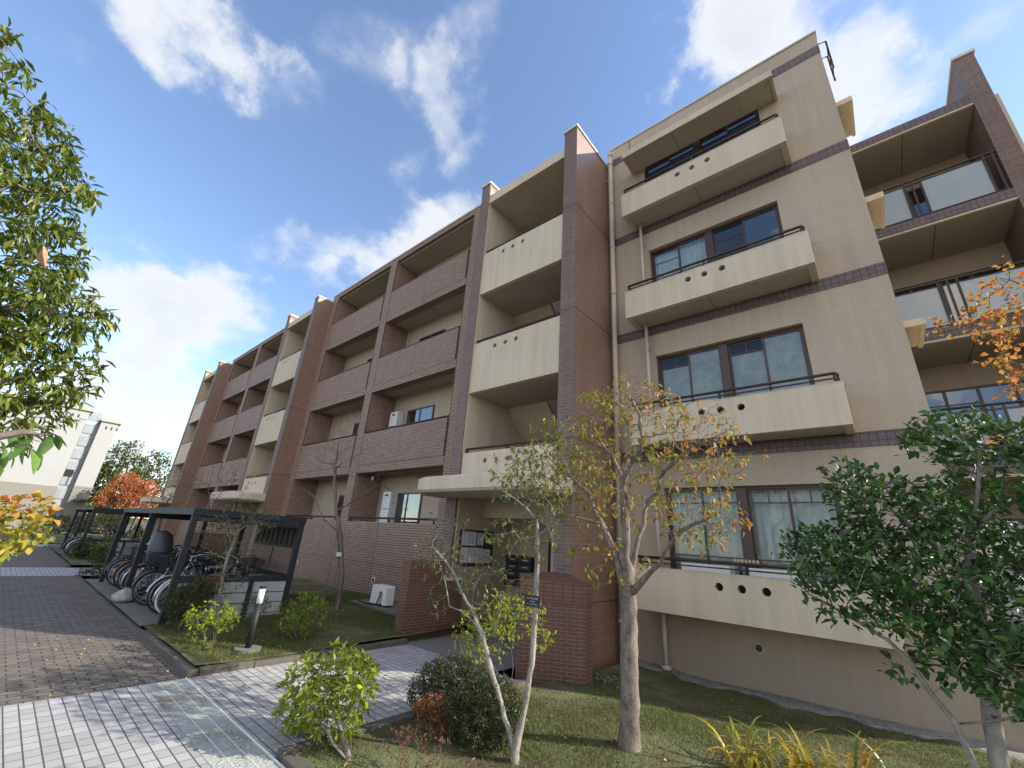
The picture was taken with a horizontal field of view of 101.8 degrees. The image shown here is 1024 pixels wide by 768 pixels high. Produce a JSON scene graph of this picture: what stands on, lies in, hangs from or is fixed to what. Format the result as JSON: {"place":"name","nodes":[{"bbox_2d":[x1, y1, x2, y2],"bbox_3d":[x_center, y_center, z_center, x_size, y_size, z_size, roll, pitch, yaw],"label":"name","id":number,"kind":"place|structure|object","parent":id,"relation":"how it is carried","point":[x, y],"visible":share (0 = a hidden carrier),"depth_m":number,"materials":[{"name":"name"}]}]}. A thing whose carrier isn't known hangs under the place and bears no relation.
{"place":"outdoors","nodes":[
{"label":"outdoors","id":0,"kind":"place"},
{"bbox_2d":[0,532,143,706],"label":"brick path","id":1,"kind":"structure","parent":0,"point":[41,610],"depth_m":5.78,"materials":[{"name":"grey brick"}]},
{"bbox_2d":[0,567,73,575],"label":"tiled crossing","id":2,"kind":"object","parent":1,"relation":"on","point":[34,571],"visible":1,"depth_m":12.60,"materials":[{"name":"white tile"}]},
{"bbox_2d":[32,530,143,543],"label":"lawn","id":3,"kind":"structure","parent":0,"point":[60,537],"depth_m":32.79,"materials":[{"name":"green plant"}]},
{"bbox_2d":[19,511,70,536],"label":"shrub","id":4,"kind":"object","parent":3,"relation":"on","point":[53,522],"visible":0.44,"depth_m":26.21,"materials":[{"name":"green plant"}]},
{"bbox_2d":[48,514,96,537],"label":"shrub","id":5,"kind":"object","parent":3,"relation":"on","point":[75,527],"visible":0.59,"depth_m":29.62,"materials":[{"name":"green plant"}]},
{"bbox_2d":[95,514,127,537],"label":"shrub","id":6,"kind":"object","parent":3,"relation":"on","point":[101,523],"visible":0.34,"depth_m":33.08,"materials":[{"name":"green plant"}]},
{"bbox_2d":[85,505,138,538],"bbox_3d":[-31.254,10.744,32.393,2.972,2.697,3.106,-14,-27,38],"label":"background tree","id":7,"kind":"object","parent":3,"relation":"on","point":[101,517],"visible":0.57,"depth_m":32.10,"materials":[{"name":"green plant"}]},
{"bbox_2d":[88,470,140,528],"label":"background maple","id":8,"kind":"object","parent":3,"relation":"on","point":[109,500],"visible":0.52,"depth_m":40.68,"materials":[{"name":"brown plant"}]},
{"bbox_2d":[86,438,150,528],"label":"background tree","id":9,"kind":"object","parent":3,"relation":"on","point":[119,467],"visible":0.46,"depth_m":47.75,"materials":[{"name":"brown plant"}]},
{"bbox_2d":[114,476,162,535],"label":"background maple","id":10,"kind":"object","parent":3,"relation":"on","point":[129,500],"visible":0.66,"depth_m":40.40,"materials":[{"name":"brown plant"}]},
{"bbox_2d":[122,449,174,529],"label":"background tree","id":11,"kind":"object","parent":3,"relation":"on","point":[158,464],"visible":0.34,"depth_m":51.61,"materials":[{"name":"green plant"}]},
{"bbox_2d":[48,545,178,564],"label":"lawn","id":12,"kind":"structure","parent":0,"point":[71,561],"depth_m":15.75,"materials":[{"name":"green plant"}]},
{"bbox_2d":[66,534,105,559],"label":"shrub","id":13,"kind":"object","parent":12,"relation":"on","point":[85,545],"visible":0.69,"depth_m":15.90,"materials":[{"name":"green plant"}]},
{"bbox_2d":[86,538,122,562],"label":"shrub","id":14,"kind":"object","parent":12,"relation":"on","point":[103,550],"visible":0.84,"depth_m":15.21,"materials":[{"name":"green plant"}]},
{"bbox_2d":[60,507,156,558],"bbox_3d":[-18.436,6.797,18.934,6.020,2.120,2.120,-14,-27,38],"label":"bicycle shelter","id":15,"kind":"object","parent":12,"relation":"on","point":[133,540],"visible":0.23,"depth_m":17.46,"materials":[{"name":"black metal"}]},
{"bbox_2d":[124,524,150,540],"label":"shrub","id":16,"kind":"object","parent":12,"relation":"on","point":[138,532],"visible":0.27,"depth_m":22.25,"materials":[{"name":"green plant"}]},
{"bbox_2d":[141,469,200,531],"bbox_3d":[-16.909,6.143,20.206,2.782,4.087,2.161,-14,-27,38],"label":"bare tree","id":17,"kind":"object","parent":12,"relation":"on","point":[160,520],"visible":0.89,"depth_m":20.46,"materials":[{"name":"brown plant"}]},
{"bbox_2d":[188,532,230,559],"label":"brick wall","id":18,"kind":"structure","parent":12,"relation":"on","point":[194,542],"depth_m":17.15,"materials":[{"name":"brick"}]},
{"bbox_2d":[143,591,487,665],"bbox_3d":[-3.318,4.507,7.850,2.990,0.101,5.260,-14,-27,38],"label":"lawn","id":19,"kind":"structure","parent":0,"point":[343,634],"depth_m":6.75,"materials":[{"name":"green plant"}]},
{"bbox_2d":[157,575,216,629],"bbox_3d":[-5.485,3.655,6.965,1.212,0.905,0.769,-14,-27,38],"label":"shrub","id":20,"kind":"object","parent":19,"relation":"on","point":[170,606],"visible":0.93,"depth_m":6.82,"materials":[{"name":"green plant"}]},
{"bbox_2d":[192,574,224,627],"bbox_3d":[-5.382,3.747,7.261,0.583,0.804,0.439,0,-21,11],"label":"shrub","id":21,"kind":"object","parent":19,"relation":"on","point":[214,578],"visible":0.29,"depth_m":7.33,"materials":[{"name":"green plant"}]},
{"bbox_2d":[179,599,239,650],"bbox_3d":[-4.192,3.396,5.849,1.222,0.613,0.619,-14,-27,38],"label":"shrub","id":22,"kind":"object","parent":19,"relation":"on","point":[227,614],"visible":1,"depth_m":5.91,"materials":[{"name":"green plant"}]},
{"bbox_2d":[188,501,279,628],"bbox_3d":[-5.283,3.215,7.629,2.687,2.126,1.210,-14,-27,38],"label":"garden tree","id":23,"kind":"object","parent":19,"relation":"on","point":[225,565],"visible":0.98,"depth_m":7.48,"materials":[{"name":"green plant"}]},
{"bbox_2d":[233,586,266,654],"bbox_3d":[-3.697,3.375,5.993,0.340,0.835,0.340,-14,-27,38],"label":"bollard lamp","id":24,"kind":"object","parent":19,"relation":"on","point":[249,647],"visible":0.98,"depth_m":5.93,"materials":[{"name":"metal"}]},
{"bbox_2d":[239,591,271,623],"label":"shrub","id":25,"kind":"object","parent":19,"relation":"on","point":[253,605],"visible":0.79,"depth_m":7.14,"materials":[{"name":"green plant"}]},
{"bbox_2d":[274,591,328,639],"bbox_3d":[-3.388,3.738,6.709,0.811,0.730,0.706,-14,-27,38],"label":"shrub","id":26,"kind":"object","parent":19,"relation":"on","point":[294,615],"visible":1,"depth_m":6.67,"materials":[{"name":"green plant"}]},
{"bbox_2d":[288,410,399,609],"bbox_3d":[-4.596,2.892,10.886,4.834,5.052,1.776,-8,-24,28],"label":"bare tree","id":27,"kind":"object","parent":19,"relation":"on","point":[338,529],"visible":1,"depth_m":10.44,"materials":[{"name":"brown plant"}]},
{"bbox_2d":[348,599,396,615],"bbox_3d":[-2.825,5.172,9.566,2.400,0.100,0.700,-14,-27,38],"label":"concrete pad","id":28,"kind":"object","parent":19,"relation":"on","point":[392,609],"visible":0.29,"depth_m":9.47,"materials":[{"name":"grey concrete"}]},
{"bbox_2d":[358,584,394,607],"bbox_3d":[-3.245,4.961,9.828,1.118,0.429,0.326,-14,-27,38],"label":"equipment box","id":29,"kind":"object","parent":28,"relation":"on","point":[382,595],"visible":1,"depth_m":9.60,"materials":[{"name":"white plastic"}]},
{"bbox_2d":[30,516,608,763],"bbox_3d":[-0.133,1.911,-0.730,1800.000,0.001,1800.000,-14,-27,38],"label":"ground","id":30,"kind":"structure","parent":0,"point":[507,672],"depth_m":8.69,"materials":[{"name":"grey concrete"}]},
{"bbox_2d":[23,532,183,684],"bbox_3d":[-28.156,9.253,24.432,63.350,0.001,0.386,-14,-27,38],"label":"gutter strip","id":31,"kind":"object","parent":30,"relation":"on","point":[107,621],"visible":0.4,"depth_m":6.56,"materials":[{"name":"grey concrete"}]},
{"bbox_2d":[43,546,70,567],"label":"kerb","id":32,"kind":"structure","parent":31,"relation":"on","point":[63,562],"depth_m":16.20,"materials":[{"name":"concrete"}]},
{"bbox_2d":[76,575,142,635],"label":"kerb","id":33,"kind":"structure","parent":31,"relation":"on","point":[132,625],"depth_m":8.28,"materials":[{"name":"concrete"}]},
{"bbox_2d":[73,563,115,577],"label":"shrub","id":34,"kind":"object","parent":33,"relation":"on","point":[93,572],"visible":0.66,"depth_m":12.25,"materials":[{"name":"green plant"}]},
{"bbox_2d":[0,685,211,767],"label":"tiled walkway","id":35,"kind":"structure","parent":30,"relation":"on","point":[133,727],"depth_m":3.53,"materials":[{"name":"white tile"}]},
{"bbox_2d":[0,490,63,565],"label":"autumn shrub","id":36,"kind":"object","parent":35,"relation":"on","point":[18,542],"visible":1,"depth_m":2.01,"materials":[{"name":"yellow plant"}]},
{"bbox_2d":[0,420,66,476],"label":"evergreen shrub","id":37,"kind":"object","parent":35,"relation":"on","point":[44,447],"visible":1,"depth_m":1.65,"materials":[{"name":"green plant"}]},
{"bbox_2d":[0,15,120,467],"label":"tall leafy tree","id":38,"kind":"object","parent":35,"relation":"on","point":[14,343],"visible":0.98,"depth_m":2.56,"materials":[{"name":"green plant"}]},
{"bbox_2d":[36,245,47,267],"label":"dead leaf","id":39,"kind":"object","parent":38,"relation":"attached to","point":[41,258],"visible":1,"depth_m":2.31,"materials":[{"name":"plant"}]},
{"bbox_2d":[145,678,281,767],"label":"drain cover strip","id":40,"kind":"object","parent":35,"relation":"on","point":[229,749],"visible":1,"depth_m":3.77,"materials":[{"name":"stone"}]},
{"bbox_2d":[159,677,285,767],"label":"drain joint","id":41,"kind":"object","parent":40,"relation":"on","point":[244,731],"visible":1,"depth_m":3.80,"materials":[{"name":"grey metal"}]},
{"bbox_2d":[85,579,162,625],"bbox_3d":[-8.222,5.022,9.929,7.300,0.001,2.240,-14,-27,38],"label":"bicycle pad","id":42,"kind":"object","parent":30,"relation":"on","point":[139,615],"visible":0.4,"depth_m":8.32,"materials":[{"name":"concrete"}]},
{"bbox_2d":[111,587,133,602],"bbox_3d":[-8.177,4.446,8.791,0.514,0.270,0.422,-14,-27,38],"label":"sandbag","id":43,"kind":"object","parent":42,"relation":"on","point":[124,595],"visible":0.86,"depth_m":8.66,"materials":[{"name":"fabric"}]},
{"bbox_2d":[103,546,190,581],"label":"bicycle","id":44,"kind":"object","parent":42,"relation":"on","point":[113,561],"visible":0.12,"depth_m":10.96,"materials":[{"name":"metal"}]},
{"bbox_2d":[106,543,191,585],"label":"bicycle","id":45,"kind":"object","parent":42,"relation":"on","point":[111,567],"visible":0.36,"depth_m":10.69,"materials":[{"name":"metal"}]},
{"bbox_2d":[111,545,202,588],"bbox_3d":[-9.029,4.693,10.684,0.574,1.052,1.800,-17,-29,33],"label":"bicycle","id":46,"kind":"object","parent":42,"relation":"on","point":[116,571],"visible":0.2,"depth_m":10.24,"materials":[{"name":"metal"}]},
{"bbox_2d":[117,547,202,591],"bbox_3d":[-8.616,4.600,10.366,0.574,1.052,1.800,-19,-30,36],"label":"bicycle","id":47,"kind":"object","parent":42,"relation":"on","point":[123,570],"visible":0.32,"depth_m":9.90,"materials":[{"name":"metal"}]},
{"bbox_2d":[120,547,216,594],"bbox_3d":[-8.247,4.518,10.087,0.574,1.052,1.800,-7,-23,34],"label":"bicycle","id":48,"kind":"object","parent":42,"relation":"on","point":[141,565],"visible":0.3,"depth_m":9.73,"materials":[{"name":"metal"}]},
{"bbox_2d":[132,550,228,605],"bbox_3d":[-7.066,4.207,9.060,0.574,1.052,1.800,-16,-28,40],"label":"bicycle","id":49,"kind":"object","parent":42,"relation":"on","point":[138,580],"visible":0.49,"depth_m":8.69,"materials":[{"name":"metal"}]},
{"bbox_2d":[131,531,232,601],"bbox_3d":[-7.389,4.159,9.515,0.574,1.430,1.800,-21,-32,37],"label":"bicycle","id":50,"kind":"object","parent":42,"relation":"on","point":[161,541],"visible":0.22,"depth_m":9.13,"materials":[{"name":"metal"}]},
{"bbox_2d":[146,554,241,613],"bbox_3d":[-6.327,4.050,8.509,0.574,1.052,1.800,-16,-28,31],"label":"bicycle","id":51,"kind":"object","parent":42,"relation":"on","point":[152,586],"visible":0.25,"depth_m":8.05,"materials":[{"name":"metal"}]},
{"bbox_2d":[98,508,306,625],"bbox_3d":[-7.763,4.170,10.044,6.790,2.070,2.080,-14,-27,38],"label":"bicycle shelter","id":52,"kind":"object","parent":42,"relation":"on","point":[287,532],"visible":0.56,"depth_m":8.60,"materials":[{"name":"black metal"}]},
{"bbox_2d":[151,552,257,605],"bbox_3d":[-6.437,4.172,8.845,1.800,1.052,0.574,20,-20,-37],"label":"bicycle","id":53,"kind":"object","parent":42,"relation":"on","point":[187,573],"visible":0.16,"depth_m":8.85,"materials":[{"name":"metal"}]},
{"bbox_2d":[152,555,264,612],"bbox_3d":[-5.944,3.989,8.282,0.574,1.052,1.800,-10,-25,41],"label":"bicycle","id":54,"kind":"object","parent":42,"relation":"on","point":[160,589],"visible":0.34,"depth_m":8.26,"materials":[{"name":"black metal"}]},
{"bbox_2d":[188,644,514,756],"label":"entrance walk","id":55,"kind":"structure","parent":30,"relation":"on","point":[249,706],"depth_m":4.76,"materials":[{"name":"white tile"}]},
{"bbox_2d":[140,630,198,677],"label":"kerb","id":56,"kind":"structure","parent":55,"relation":"on","point":[178,662],"depth_m":5.53,"materials":[{"name":"concrete"}]},
{"bbox_2d":[197,638,407,676],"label":"kerb","id":57,"kind":"structure","parent":55,"relation":"on","point":[224,667],"depth_m":5.67,"materials":[{"name":"concrete"}]},
{"bbox_2d":[276,677,531,762],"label":"kerb","id":58,"kind":"structure","parent":55,"relation":"on","point":[397,719],"depth_m":3.90,"materials":[{"name":"concrete"}]},
{"bbox_2d":[515,572,592,685],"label":"brick wall","id":59,"kind":"structure","parent":30,"relation":"on","point":[566,602],"depth_m":6.08,"materials":[{"name":"brick"}]},
{"bbox_2d":[140,30,1023,750],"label":"apartment building","id":60,"kind":"structure","parent":30,"relation":"on","point":[774,262],"depth_m":9.41,"materials":[{"name":"concrete"}]},
{"bbox_2d":[379,492,397,522],"bbox_3d":[-4.080,4.093,13.735,0.450,1.020,0.288,-14,-27,38],"label":"water heater","id":61,"kind":"object","parent":60,"relation":"attached to","point":[388,508],"visible":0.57,"depth_m":13.64,"materials":[{"name":"white metal"}]},
{"bbox_2d":[388,411,403,428],"bbox_3d":[-4.209,1.521,15.001,0.450,1.000,0.288,-14,-27,38],"label":"water heater","id":62,"kind":"object","parent":60,"relation":"attached to","point":[396,418],"visible":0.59,"depth_m":14.96,"materials":[{"name":"white metal"}]},
{"bbox_2d":[394,492,421,523],"bbox_3d":[-3.417,4.236,13.260,1.450,1.500,0.040,-14,-27,38],"label":"window","id":63,"kind":"structure","parent":60,"relation":"in","point":[408,505],"depth_m":13.28,"materials":[{"name":"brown glass"}]},
{"bbox_2d":[406,405,434,425],"bbox_3d":[-3.229,1.533,14.293,1.450,1.500,0.040,-14,-27,38],"label":"window","id":64,"kind":"structure","parent":60,"relation":"in","point":[423,413],"depth_m":14.45,"materials":[{"name":"brown glass"}]},
{"bbox_2d":[456,529,493,565],"bbox_3d":[-0.829,3.804,9.649,0.035,0.770,1.100,-14,-27,38],"label":"notice board","id":65,"kind":"object","parent":60,"relation":"attached to","point":[472,538],"visible":0.82,"depth_m":9.58,"materials":[{"name":"white metal"}]},
{"bbox_2d":[504,554,534,585],"bbox_3d":[0.163,4.510,10.060,0.826,0.669,0.128,-14,-27,38],"label":"mailbox unit","id":66,"kind":"object","parent":60,"relation":"attached to","point":[516,566],"visible":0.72,"depth_m":10.04,"materials":[{"name":"black metal"}]},
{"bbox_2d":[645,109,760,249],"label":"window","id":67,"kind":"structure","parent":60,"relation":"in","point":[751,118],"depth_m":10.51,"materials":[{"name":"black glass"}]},
{"bbox_2d":[681,563,734,573],"bbox_3d":[3.340,3.417,7.050,0.780,0.660,0.312,-14,-27,38],"label":"outdoor unit","id":68,"kind":"object","parent":60,"relation":"on","point":[709,569],"visible":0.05,"depth_m":7.01,"materials":[{"name":"white plastic"}]},
{"bbox_2d":[650,204,783,282],"bbox_3d":[4.535,-2.703,9.362,2.766,1.750,0.202,-14,-27,38],"label":"window","id":69,"kind":"structure","parent":60,"relation":"in","point":[765,222],"depth_m":9.54,"materials":[{"name":"glass"}]},
{"bbox_2d":[657,325,814,407],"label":"window","id":70,"kind":"structure","parent":60,"relation":"in","point":[785,356],"depth_m":8.26,"materials":[{"name":"glass"}]},
{"bbox_2d":[666,484,854,584],"bbox_3d":[4.159,2.704,7.297,2.766,1.750,0.202,-14,-27,38],"label":"window","id":71,"kind":"structure","parent":60,"relation":"in","point":[770,509],"depth_m":7.31,"materials":[{"name":"glass"}]},
{"bbox_2d":[749,568,807,580],"bbox_3d":[4.149,3.222,6.393,0.780,0.660,0.312,-14,-27,38],"label":"outdoor unit","id":72,"kind":"object","parent":60,"relation":"on","point":[771,575],"visible":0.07,"depth_m":6.44,"materials":[{"name":"white metal"}]},
{"bbox_2d":[906,187,928,216],"bbox_3d":[10.972,-4.428,11.266,2.200,1.980,0.070,-14,-27,38],"label":"window","id":73,"kind":"structure","parent":60,"relation":"in","point":[918,191],"depth_m":11.37,"materials":[{"name":"glass"}]},
{"bbox_2d":[893,264,1003,330],"bbox_3d":[10.784,-1.725,10.233,2.200,1.980,0.070,-14,-27,38],"label":"window","id":74,"kind":"structure","parent":60,"relation":"in","point":[954,289],"depth_m":10.28,"materials":[{"name":"grey glass"}]},
{"bbox_2d":[925,380,1023,463],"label":"window","id":75,"kind":"structure","parent":60,"relation":"in","point":[965,396],"depth_m":9.49,"materials":[{"name":"glass"}]},
{"bbox_2d":[975,518,1023,566],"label":"window","id":76,"kind":"structure","parent":60,"relation":"in","point":[984,552],"depth_m":8.64,"materials":[{"name":"glass"}]},
{"bbox_2d":[297,664,1023,767],"bbox_3d":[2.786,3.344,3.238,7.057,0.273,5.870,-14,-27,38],"label":"grass","id":77,"kind":"structure","parent":30,"relation":"on","point":[673,720],"depth_m":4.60,"materials":[{"name":"green plant"}]},
{"bbox_2d":[281,753,314,767],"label":"kerb","id":78,"kind":"structure","parent":77,"relation":"on","point":[295,760],"depth_m":3.25,"materials":[{"name":"concrete"}]},
{"bbox_2d":[270,636,382,762],"bbox_3d":[-1.643,2.797,3.773,1.125,0.871,0.829,-1,-21,13],"label":"shrub","id":79,"kind":"object","parent":77,"relation":"on","point":[306,697],"visible":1,"depth_m":3.62,"materials":[{"name":"green plant"}]},
{"bbox_2d":[387,723,451,767],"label":"shrub","id":80,"kind":"object","parent":77,"relation":"on","point":[437,765],"visible":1,"depth_m":3.20,"materials":[{"name":"brown plant"}]},
{"bbox_2d":[408,690,449,743],"bbox_3d":[-0.750,3.112,3.901,0.428,0.412,0.324,-4,-22,21],"label":"shrub","id":81,"kind":"object","parent":77,"relation":"on","point":[430,711],"visible":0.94,"depth_m":3.88,"materials":[{"name":"brown plant"}]},
{"bbox_2d":[405,650,528,753],"bbox_3d":[-0.450,3.176,4.186,1.484,0.712,1.010,-14,-27,38],"label":"shrub","id":82,"kind":"object","parent":77,"relation":"on","point":[479,687],"visible":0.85,"depth_m":3.90,"materials":[{"name":"green plant"}]},
{"bbox_2d":[34,609,915,766],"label":"fallen leaves","id":83,"kind":"object","parent":77,"relation":"on","point":[244,685],"visible":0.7,"depth_m":5.02,"materials":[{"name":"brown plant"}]},
{"bbox_2d":[411,467,565,765],"bbox_3d":[-0.322,2.129,4.272,2.084,2.524,0.749,-14,-27,38],"label":"garden tree","id":84,"kind":"object","parent":77,"relation":"on","point":[515,743],"visible":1,"depth_m":4.12,"materials":[{"name":"green plant"}]},
{"bbox_2d":[524,594,539,607],"bbox_3d":[0.185,1.988,3.812,0.135,0.095,0.007,2,-21,14],"label":"name plaque","id":85,"kind":"object","parent":84,"relation":"attached to","point":[532,601],"visible":1,"depth_m":3.81,"materials":[{"name":"black metal"}]},
{"bbox_2d":[449,588,556,688],"bbox_3d":[-0.087,3.173,5.086,1.421,1.208,0.780,-14,-27,38],"label":"shrub","id":86,"kind":"object","parent":77,"relation":"on","point":[512,631],"visible":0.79,"depth_m":5.15,"materials":[{"name":"green plant"}]},
{"bbox_2d":[577,667,620,687],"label":"ivy","id":87,"kind":"object","parent":77,"relation":"on","point":[604,679],"visible":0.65,"depth_m":6.22,"materials":[{"name":"green plant"}]},
{"bbox_2d":[487,372,768,752],"bbox_3d":[1.044,1.716,4.636,3.422,3.763,1.379,-14,-27,38],"label":"garden tree","id":88,"kind":"object","parent":77,"relation":"on","point":[629,736],"visible":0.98,"depth_m":4.47,"materials":[{"name":"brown plant"}]},
{"bbox_2d":[679,713,812,767],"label":"grassy plant","id":89,"kind":"object","parent":77,"relation":"on","point":[743,756],"visible":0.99,"depth_m":3.67,"materials":[{"name":"plant"}]},
{"bbox_2d":[717,716,876,767],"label":"grassy plant","id":90,"kind":"object","parent":77,"relation":"on","point":[806,761],"visible":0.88,"depth_m":3.65,"materials":[{"name":"plant"}]},
{"bbox_2d":[799,727,920,767],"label":"grassy plant","id":91,"kind":"object","parent":77,"relation":"on","point":[864,760],"visible":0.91,"depth_m":3.73,"materials":[{"name":"plant"}]},
{"bbox_2d":[771,400,1023,767],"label":"evergreen tree","id":92,"kind":"object","parent":77,"relation":"on","point":[983,673],"visible":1,"depth_m":1.98,"materials":[{"name":"green plant"}]},
{"bbox_2d":[970,629,1012,652],"bbox_3d":[2.068,1.110,1.792,0.120,0.085,0.007,-6,-23,19],"label":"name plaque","id":93,"kind":"object","parent":92,"relation":"hanging from","point":[981,644],"visible":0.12,"depth_m":1.79,"materials":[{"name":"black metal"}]},
{"bbox_2d":[926,255,1023,446],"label":"maple tree","id":94,"kind":"object","parent":77,"relation":"on","point":[1002,316],"visible":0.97,"depth_m":3.30,"materials":[{"name":"brown plant"}]},
{"bbox_2d":[638,659,1023,761],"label":"gravel strip","id":95,"kind":"object","parent":30,"relation":"on","point":[792,703],"visible":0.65,"depth_m":5.71,"materials":[{"name":"stone"}]},
{"bbox_2d":[286,576,397,610],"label":"lawn","id":96,"kind":"structure","parent":0,"point":[301,585],"depth_m":11.97,"materials":[{"name":"green plant"}]},
{"bbox_2d":[175,455,252,546],"bbox_3d":[-10.873,4.601,14.914,2.562,3.998,2.474,-14,-27,38],"label":"bare tree","id":97,"kind":"object","parent":96,"relation":"on","point":[212,487],"visible":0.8,"depth_m":15.16,"materials":[{"name":"brown plant"}]},
{"bbox_2d":[408,621,516,671],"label":"entrance floor","id":98,"kind":"structure","parent":0,"point":[440,644],"depth_m":7.34,"materials":[{"name":"tile"}]},
{"bbox_2d":[392,560,463,639],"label":"brick wall","id":99,"kind":"structure","parent":98,"relation":"on","point":[413,612],"depth_m":7.87,"materials":[{"name":"brick"}]},
{"bbox_2d":[0,0,1023,518],"label":"sky","id":100,"kind":"structure","parent":0,"point":[254,161],"materials":[{"name":"blue"}]},
{"label":"verge","id":101,"kind":"structure","parent":0,"visible":0},
{"bbox_2d":[0,391,122,531],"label":"white apartment block","id":102,"kind":"structure","parent":101,"relation":"on","point":[64,476],"depth_m":40.10,"materials":[{"name":"white paint"}]},
{"bbox_2d":[54,488,69,498],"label":"stair window","id":103,"kind":"structure","parent":102,"relation":"in","point":[60,493],"depth_m":40.51,"materials":[{"name":"white glass"}]},
{"bbox_2d":[59,476,75,485],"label":"stair window","id":104,"kind":"structure","parent":102,"relation":"in","point":[65,480],"depth_m":40.97,"materials":[{"name":"white glass"}]},
{"bbox_2d":[71,448,86,458],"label":"stair window","id":105,"kind":"structure","parent":102,"relation":"in","point":[78,453],"depth_m":41.90,"materials":[{"name":"white glass"}]},
{"bbox_2d":[77,436,91,446],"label":"stair window","id":106,"kind":"structure","parent":102,"relation":"in","point":[83,441],"depth_m":42.36,"materials":[{"name":"white glass"}]},
{"bbox_2d":[82,423,97,433],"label":"stair window","id":107,"kind":"structure","parent":102,"relation":"in","point":[89,428],"depth_m":42.83,"materials":[{"name":"white glass"}]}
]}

